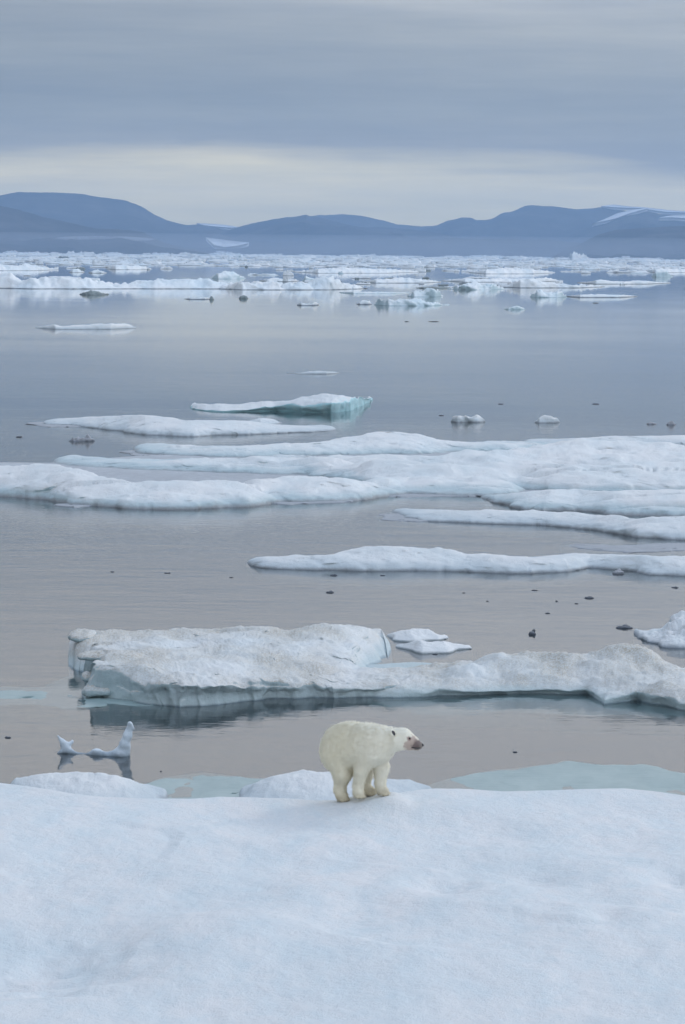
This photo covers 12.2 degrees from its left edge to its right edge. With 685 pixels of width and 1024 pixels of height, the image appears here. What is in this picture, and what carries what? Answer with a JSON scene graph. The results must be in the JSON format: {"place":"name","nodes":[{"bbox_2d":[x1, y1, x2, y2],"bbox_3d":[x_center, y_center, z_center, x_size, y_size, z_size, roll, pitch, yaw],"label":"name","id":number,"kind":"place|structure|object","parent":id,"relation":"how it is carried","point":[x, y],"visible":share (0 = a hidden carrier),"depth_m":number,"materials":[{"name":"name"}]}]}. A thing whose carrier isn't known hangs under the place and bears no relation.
{"place":"outdoors","nodes":[
{"label":"outdoors","id":0,"kind":"place"},
{"bbox_2d":[0,206,208,253],"bbox_3d":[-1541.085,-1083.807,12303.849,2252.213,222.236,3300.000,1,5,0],"label":"hills","id":1,"kind":"structure","parent":0,"point":[21,231],"depth_m":11881.57,"materials":[{"name":"blue stone"}]},
{"bbox_2d":[0,192,248,248],"bbox_3d":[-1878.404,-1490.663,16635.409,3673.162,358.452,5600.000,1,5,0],"label":"hills","id":2,"kind":"structure","parent":0,"point":[93,211],"depth_m":16283.55,"materials":[{"name":"blue stone"}]},
{"bbox_2d":[220,215,455,242],"bbox_3d":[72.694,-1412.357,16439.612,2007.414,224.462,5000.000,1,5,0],"label":"hills","id":3,"kind":"structure","parent":0,"point":[299,228],"depth_m":15517.04,"materials":[{"name":"blue stone"}]},
{"bbox_2d":[0,255,684,784],"bbox_3d":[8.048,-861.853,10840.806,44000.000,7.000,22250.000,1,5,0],"label":"sea","id":4,"kind":"structure","parent":0,"point":[568,361],"depth_m":181.17,"materials":[{"name":"liquid"}]},
{"bbox_2d":[0,263,57,270],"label":"ice floe","id":5,"kind":"object","parent":4,"relation":"on","point":[23,267],"visible":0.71,"depth_m":1669.30,"materials":[{"name":"white ice"}]},
{"bbox_2d":[48,276,80,278],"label":"ice floe","id":6,"kind":"object","parent":4,"relation":"on","point":[57,277],"visible":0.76,"depth_m":1191.72,"materials":[{"name":"white ice"}]},
{"bbox_2d":[70,269,83,272],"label":"ice floe","id":7,"kind":"object","parent":4,"relation":"on","point":[76,271],"visible":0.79,"depth_m":1554.99,"materials":[{"name":"white ice"}]},
{"bbox_2d":[70,434,94,441],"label":"ice fragment","id":8,"kind":"object","parent":4,"relation":"on","point":[86,438],"visible":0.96,"depth_m":177.00,"materials":[{"name":"white ice"}]},
{"bbox_2d":[36,323,135,328],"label":"ice floe","id":9,"kind":"object","parent":4,"relation":"on","point":[108,326],"visible":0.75,"depth_m":431.76,"materials":[{"name":"white ice"}]},
{"bbox_2d":[80,290,108,294],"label":"ice floe","id":10,"kind":"object","parent":4,"relation":"on","point":[90,292],"visible":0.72,"depth_m":767.78,"materials":[{"name":"white ice"}]},
{"bbox_2d":[57,721,133,762],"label":"ice spire","id":11,"kind":"structure","parent":4,"relation":"on","point":[120,752],"depth_m":66.82,"materials":[{"name":"white ice"}]},
{"bbox_2d":[89,269,106,272],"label":"ice floe","id":12,"kind":"object","parent":4,"relation":"on","point":[96,271],"visible":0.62,"depth_m":1524.48,"materials":[{"name":"white ice"}]},
{"bbox_2d":[98,256,129,258],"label":"ice floe","id":13,"kind":"object","parent":4,"relation":"on","point":[115,257],"visible":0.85,"depth_m":3982.94,"materials":[{"name":"white ice"}]},
{"bbox_2d":[107,264,150,269],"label":"ice floe","id":14,"kind":"object","parent":4,"relation":"on","point":[124,267],"visible":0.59,"depth_m":1843.58,"materials":[{"name":"white ice"}]},
{"bbox_2d":[0,272,304,288],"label":"ice floe","id":15,"kind":"object","parent":4,"relation":"on","point":[9,280],"visible":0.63,"depth_m":894.50,"materials":[{"name":"white ice"}]},
{"bbox_2d":[29,415,335,436],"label":"ice floe","id":16,"kind":"object","parent":4,"relation":"on","point":[151,425],"visible":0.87,"depth_m":187.03,"materials":[{"name":"white ice"}]},
{"bbox_2d":[178,263,200,265],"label":"ice floe","id":17,"kind":"object","parent":4,"relation":"on","point":[191,264],"visible":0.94,"depth_m":2496.62,"materials":[{"name":"white ice"}]},
{"bbox_2d":[187,298,209,299],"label":"ice floe","id":18,"kind":"object","parent":4,"relation":"on","point":[198,298],"visible":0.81,"depth_m":710.83,"materials":[{"name":"white ice"}]},
{"bbox_2d":[212,271,244,278],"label":"ice floe","id":19,"kind":"object","parent":4,"relation":"on","point":[228,275],"visible":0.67,"depth_m":1265.12,"materials":[{"name":"white ice"}]},
{"bbox_2d":[248,273,275,274],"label":"ice floe","id":20,"kind":"object","parent":4,"relation":"on","point":[261,274],"visible":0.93,"depth_m":1500.07,"materials":[{"name":"white ice"}]},
{"bbox_2d":[259,277,298,281],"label":"ice floe","id":21,"kind":"object","parent":4,"relation":"on","point":[277,279],"visible":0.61,"depth_m":1172.89,"materials":[{"name":"white ice"}]},
{"bbox_2d":[190,393,372,412],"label":"ice berg","id":22,"kind":"object","parent":4,"relation":"on","point":[325,403],"visible":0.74,"depth_m":212.47,"materials":[{"name":"white ice"}]},
{"bbox_2d":[282,276,288,281],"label":"ice floe","id":23,"kind":"object","parent":4,"relation":"on","point":[285,279],"visible":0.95,"depth_m":1160.94,"materials":[{"name":"white ice"}]},
{"bbox_2d":[283,270,293,275],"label":"ice floe","id":24,"kind":"object","parent":4,"relation":"on","point":[287,273],"visible":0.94,"depth_m":1472.98,"materials":[{"name":"white ice"}]},
{"bbox_2d":[220,276,366,289],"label":"ice floe","id":25,"kind":"object","parent":4,"relation":"on","point":[326,283],"visible":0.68,"depth_m":915.87,"materials":[{"name":"white ice"}]},
{"bbox_2d":[297,302,318,305],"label":"ice floe","id":26,"kind":"object","parent":4,"relation":"on","point":[312,304],"visible":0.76,"depth_m":642.68,"materials":[{"name":"white ice"}]},
{"bbox_2d":[302,276,313,280],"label":"ice floe","id":27,"kind":"object","parent":4,"relation":"on","point":[307,278],"visible":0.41,"depth_m":1184.20,"materials":[{"name":"white ice"}]},
{"bbox_2d":[291,371,337,373],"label":"ice floe","id":28,"kind":"object","parent":4,"relation":"on","point":[319,372],"visible":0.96,"depth_m":279.08,"materials":[{"name":"white ice"}]},
{"bbox_2d":[0,761,684,1023],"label":"ice floe","id":29,"kind":"object","parent":4,"relation":"on","point":[553,893],"visible":0.96,"depth_m":47.70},
{"bbox_2d":[318,720,423,801],"bbox_3d":[0.398,4.403,56.120,1.900,1.493,1.042,5,6,43],"label":"polar bear","id":30,"kind":"object","parent":29,"relation":"on","point":[362,754],"visible":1,"depth_m":55.94},
{"bbox_2d":[0,623,684,769],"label":"ice floe","id":31,"kind":"object","parent":4,"relation":"on","point":[156,688],"visible":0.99,"depth_m":76.10,"materials":[{"name":"white ice"}]},
{"bbox_2d":[0,431,684,520],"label":"ice floe","id":32,"kind":"object","parent":4,"relation":"on","point":[366,466],"visible":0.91,"depth_m":145.89,"materials":[{"name":"white ice"}]},
{"bbox_2d":[0,250,684,269],"bbox_3d":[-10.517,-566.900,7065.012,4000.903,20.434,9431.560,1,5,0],"label":"pack ice","id":33,"kind":"structure","parent":4,"relation":"on","point":[301,260],"depth_m":4062.19,"materials":[{"name":"white ice"}]},
{"bbox_2d":[293,267,417,272],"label":"ice floe","id":34,"kind":"object","parent":4,"relation":"on","point":[346,270],"visible":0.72,"depth_m":1716.67,"materials":[{"name":"white ice"}]},
{"bbox_2d":[346,264,367,265],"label":"ice floe","id":35,"kind":"object","parent":4,"relation":"on","point":[357,265],"visible":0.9,"depth_m":2653.35,"materials":[{"name":"white ice"}]},
{"bbox_2d":[351,276,370,278],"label":"ice floe","id":36,"kind":"object","parent":4,"relation":"on","point":[362,277],"visible":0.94,"depth_m":1343.55,"materials":[{"name":"white ice"}]},
{"bbox_2d":[355,282,370,284],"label":"ice floe","id":37,"kind":"object","parent":4,"relation":"on","point":[361,283],"visible":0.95,"depth_m":1087.94,"materials":[{"name":"white ice"}]},
{"bbox_2d":[357,300,370,304],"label":"ice floe","id":38,"kind":"object","parent":4,"relation":"on","point":[363,302],"visible":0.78,"depth_m":661.48,"materials":[{"name":"white ice"}]},
{"bbox_2d":[339,291,409,293],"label":"ice floe","id":39,"kind":"object","parent":4,"relation":"on","point":[358,292],"visible":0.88,"depth_m":843.39,"materials":[{"name":"white ice"}]},
{"bbox_2d":[360,277,440,282],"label":"ice floe","id":40,"kind":"object","parent":4,"relation":"on","point":[400,280],"visible":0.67,"depth_m":1156.47,"materials":[{"name":"white ice"}]},
{"bbox_2d":[400,264,414,267],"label":"ice floe","id":41,"kind":"object","parent":4,"relation":"on","point":[408,266],"visible":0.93,"depth_m":2370.14,"materials":[{"name":"white ice"}]},
{"bbox_2d":[374,298,448,305],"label":"ice floe","id":42,"kind":"object","parent":4,"relation":"on","point":[405,302],"visible":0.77,"depth_m":650.77,"materials":[{"name":"white ice"}]},
{"bbox_2d":[385,628,448,658],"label":"ice floe","id":43,"kind":"object","parent":4,"relation":"on","point":[409,636],"visible":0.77,"depth_m":87.33,"materials":[{"name":"white ice"}]},
{"bbox_2d":[412,266,425,271],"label":"ice floe","id":44,"kind":"object","parent":4,"relation":"on","point":[420,269],"visible":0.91,"depth_m":1881.65,"materials":[{"name":"white ice"}]},
{"bbox_2d":[407,288,442,296],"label":"ice floe","id":45,"kind":"object","parent":4,"relation":"on","point":[428,292],"visible":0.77,"depth_m":789.52,"materials":[{"name":"white ice"}]},
{"bbox_2d":[394,640,472,662],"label":"ice floe","id":46,"kind":"object","parent":4,"relation":"on","point":[418,650],"visible":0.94,"depth_m":84.97,"materials":[{"name":"white ice"}]},
{"bbox_2d":[417,286,453,288],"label":"ice floe","id":47,"kind":"object","parent":4,"relation":"on","point":[433,287],"visible":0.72,"depth_m":982.47,"materials":[{"name":"white ice"}]},
{"bbox_2d":[443,263,459,266],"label":"ice floe","id":48,"kind":"object","parent":4,"relation":"on","point":[451,265],"visible":0.91,"depth_m":2772.53,"materials":[{"name":"white ice"}]},
{"bbox_2d":[247,546,684,590],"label":"ice floe","id":49,"kind":"object","parent":4,"relation":"on","point":[383,558],"visible":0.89,"depth_m":106.86,"materials":[{"name":"white ice"}]},
{"bbox_2d":[451,415,484,422],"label":"ice block","id":50,"kind":"object","parent":4,"relation":"on","point":[475,418],"depth_m":200.98,"materials":[{"name":"white ice"}]},
{"bbox_2d":[448,281,503,289],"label":"ice floe","id":51,"kind":"object","parent":4,"relation":"on","point":[472,285],"visible":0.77,"depth_m":958.38,"materials":[{"name":"white ice"}]},
{"bbox_2d":[466,276,488,278],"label":"ice floe","id":52,"kind":"object","parent":4,"relation":"on","point":[472,277],"visible":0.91,"depth_m":1404.44,"materials":[{"name":"white ice"}]},
{"bbox_2d":[481,255,497,258],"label":"ice floe","id":53,"kind":"object","parent":4,"relation":"on","point":[488,257],"visible":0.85,"depth_m":6888.96,"materials":[{"name":"white ice"}]},
{"bbox_2d":[442,277,558,281],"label":"ice floe","id":54,"kind":"object","parent":4,"relation":"on","point":[545,279],"visible":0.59,"depth_m":1237.39,"materials":[{"name":"white ice"}]},
{"bbox_2d":[499,283,512,286],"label":"ice floe","id":55,"kind":"object","parent":4,"relation":"on","point":[504,285],"visible":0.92,"depth_m":1038.42,"materials":[{"name":"white ice"}]},
{"bbox_2d":[468,267,554,273],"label":"ice floe","id":56,"kind":"object","parent":4,"relation":"on","point":[505,270],"visible":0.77,"depth_m":1792.39,"materials":[{"name":"white ice"}]},
{"bbox_2d":[506,306,523,309],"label":"ice floe","id":57,"kind":"object","parent":4,"relation":"on","point":[515,308],"visible":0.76,"depth_m":616.26,"materials":[{"name":"white ice"}]},
{"bbox_2d":[517,265,529,268],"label":"ice floe","id":58,"kind":"object","parent":4,"relation":"on","point":[524,267],"visible":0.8,"depth_m":2387.83,"materials":[{"name":"white ice"}]},
{"bbox_2d":[378,508,684,554],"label":"ice floe","id":59,"kind":"object","parent":4,"relation":"on","point":[670,527],"visible":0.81,"depth_m":123.80,"materials":[{"name":"white ice"}]},
{"bbox_2d":[528,629,535,636],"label":"ice fragment","id":60,"kind":"object","parent":4,"relation":"on","point":[532,633],"visible":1,"depth_m":88.84,"materials":[{"name":"grey ice"}]},
{"bbox_2d":[535,415,559,422],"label":"ice block","id":61,"kind":"object","parent":4,"relation":"on","point":[546,419],"depth_m":201.18,"materials":[{"name":"white ice"}]},
{"bbox_2d":[530,289,566,297],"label":"ice floe","id":62,"kind":"object","parent":4,"relation":"on","point":[540,293],"visible":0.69,"depth_m":798.40,"materials":[{"name":"white ice"}]},
{"bbox_2d":[507,278,604,287],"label":"ice floe","id":63,"kind":"object","parent":4,"relation":"on","point":[526,283],"visible":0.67,"depth_m":1032.81,"materials":[{"name":"white ice"}]},
{"bbox_2d":[568,252,588,258],"bbox_3d":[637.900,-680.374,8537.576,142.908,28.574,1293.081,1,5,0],"label":"ice berg","id":64,"kind":"object","parent":4,"relation":"on","point":[574,255],"visible":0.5,"depth_m":8014.67,"materials":[{"name":"white ice"}]},
{"bbox_2d":[481,489,684,516],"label":"ice floe","id":65,"kind":"object","parent":4,"relation":"on","point":[665,502],"visible":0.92,"depth_m":132.39,"materials":[{"name":"white ice"}]},
{"bbox_2d":[580,264,596,265],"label":"ice floe","id":66,"kind":"object","parent":4,"relation":"on","point":[588,264],"visible":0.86,"depth_m":3333.76,"materials":[{"name":"white ice"}]},
{"bbox_2d":[567,294,637,297],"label":"ice floe","id":67,"kind":"object","parent":4,"relation":"on","point":[598,296],"visible":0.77,"depth_m":808.31,"materials":[{"name":"white ice"}]},
{"bbox_2d":[524,435,684,444],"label":"ice floe","id":68,"kind":"object","parent":4,"relation":"on","point":[677,439],"visible":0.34,"depth_m":178.86,"materials":[{"name":"white ice"}]},
{"bbox_2d":[599,259,632,259],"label":"ice floe","id":69,"kind":"object","parent":4,"relation":"on","point":[616,259],"visible":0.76,"depth_m":6898.18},
{"bbox_2d":[612,569,623,575],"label":"ice fragment","id":70,"kind":"object","parent":4,"relation":"on","point":[618,571],"visible":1,"depth_m":106.05,"materials":[{"name":"white ice"}]},
{"bbox_2d":[613,263,630,265],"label":"ice floe","id":71,"kind":"object","parent":4,"relation":"on","point":[623,264],"visible":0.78,"depth_m":3087.20,"materials":[{"name":"white ice"}]},
{"bbox_2d":[577,279,669,283],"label":"ice floe","id":72,"kind":"object","parent":4,"relation":"on","point":[600,281],"visible":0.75,"depth_m":1202.77,"materials":[{"name":"white ice"}]},
{"bbox_2d":[616,624,632,629],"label":"ice fragment","id":73,"kind":"object","parent":4,"relation":"on","point":[624,626],"visible":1,"depth_m":90.53,"materials":[{"name":"grey ice"}]},
{"bbox_2d":[606,270,648,272],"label":"ice floe","id":74,"kind":"object","parent":4,"relation":"on","point":[627,271],"visible":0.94,"depth_m":2002.61,"materials":[{"name":"white ice"}]},
{"bbox_2d":[633,610,684,666],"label":"ice floe","id":75,"kind":"object","parent":4,"relation":"on","point":[668,637],"visible":0.88,"depth_m":87.21,"materials":[{"name":"white ice"}]},
{"bbox_2d":[652,269,672,276],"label":"ice block","id":76,"kind":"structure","parent":4,"relation":"on","point":[661,273],"depth_m":1630.41,"materials":[{"name":"white ice"}]},
{"bbox_2d":[643,268,684,272],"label":"ice floe","id":77,"kind":"object","parent":4,"relation":"on","point":[669,270],"visible":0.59,"depth_m":2095.47,"materials":[{"name":"white ice"}]},
{"bbox_2d":[0,0,684,226],"label":"sky","id":78,"kind":"structure","parent":0,"point":[237,113],"materials":[{"name":"grey"}]},
{"bbox_2d":[313,214,433,229],"bbox_3d":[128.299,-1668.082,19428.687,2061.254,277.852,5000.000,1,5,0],"label":"hills","id":79,"kind":"structure","parent":0,"point":[358,220],"depth_m":19167.24,"materials":[{"name":"blue stone"}]},
{"bbox_2d":[195,238,580,256],"bbox_3d":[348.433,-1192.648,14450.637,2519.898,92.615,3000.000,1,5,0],"label":"hills","id":80,"kind":"structure","parent":0,"point":[463,247],"depth_m":13743.18,"materials":[{"name":"blue stone"}]},
{"bbox_2d":[418,205,684,240],"bbox_3d":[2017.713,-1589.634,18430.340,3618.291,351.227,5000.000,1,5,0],"label":"hills","id":81,"kind":"structure","parent":0,"point":[531,222],"depth_m":17624.43,"materials":[{"name":"blue stone"}]},
{"bbox_2d":[551,226,684,259],"bbox_3d":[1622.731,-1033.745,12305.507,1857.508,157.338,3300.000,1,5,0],"label":"hills","id":82,"kind":"structure","parent":0,"point":[668,242],"depth_m":11986.42,"materials":[{"name":"blue stone"}]},
{"bbox_2d":[559,208,684,242],"bbox_3d":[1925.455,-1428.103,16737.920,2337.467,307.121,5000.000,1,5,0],"label":"hills","id":83,"kind":"structure","parent":0,"point":[636,218],"depth_m":16275.67,"materials":[{"name":"blue stone"}]}
]}

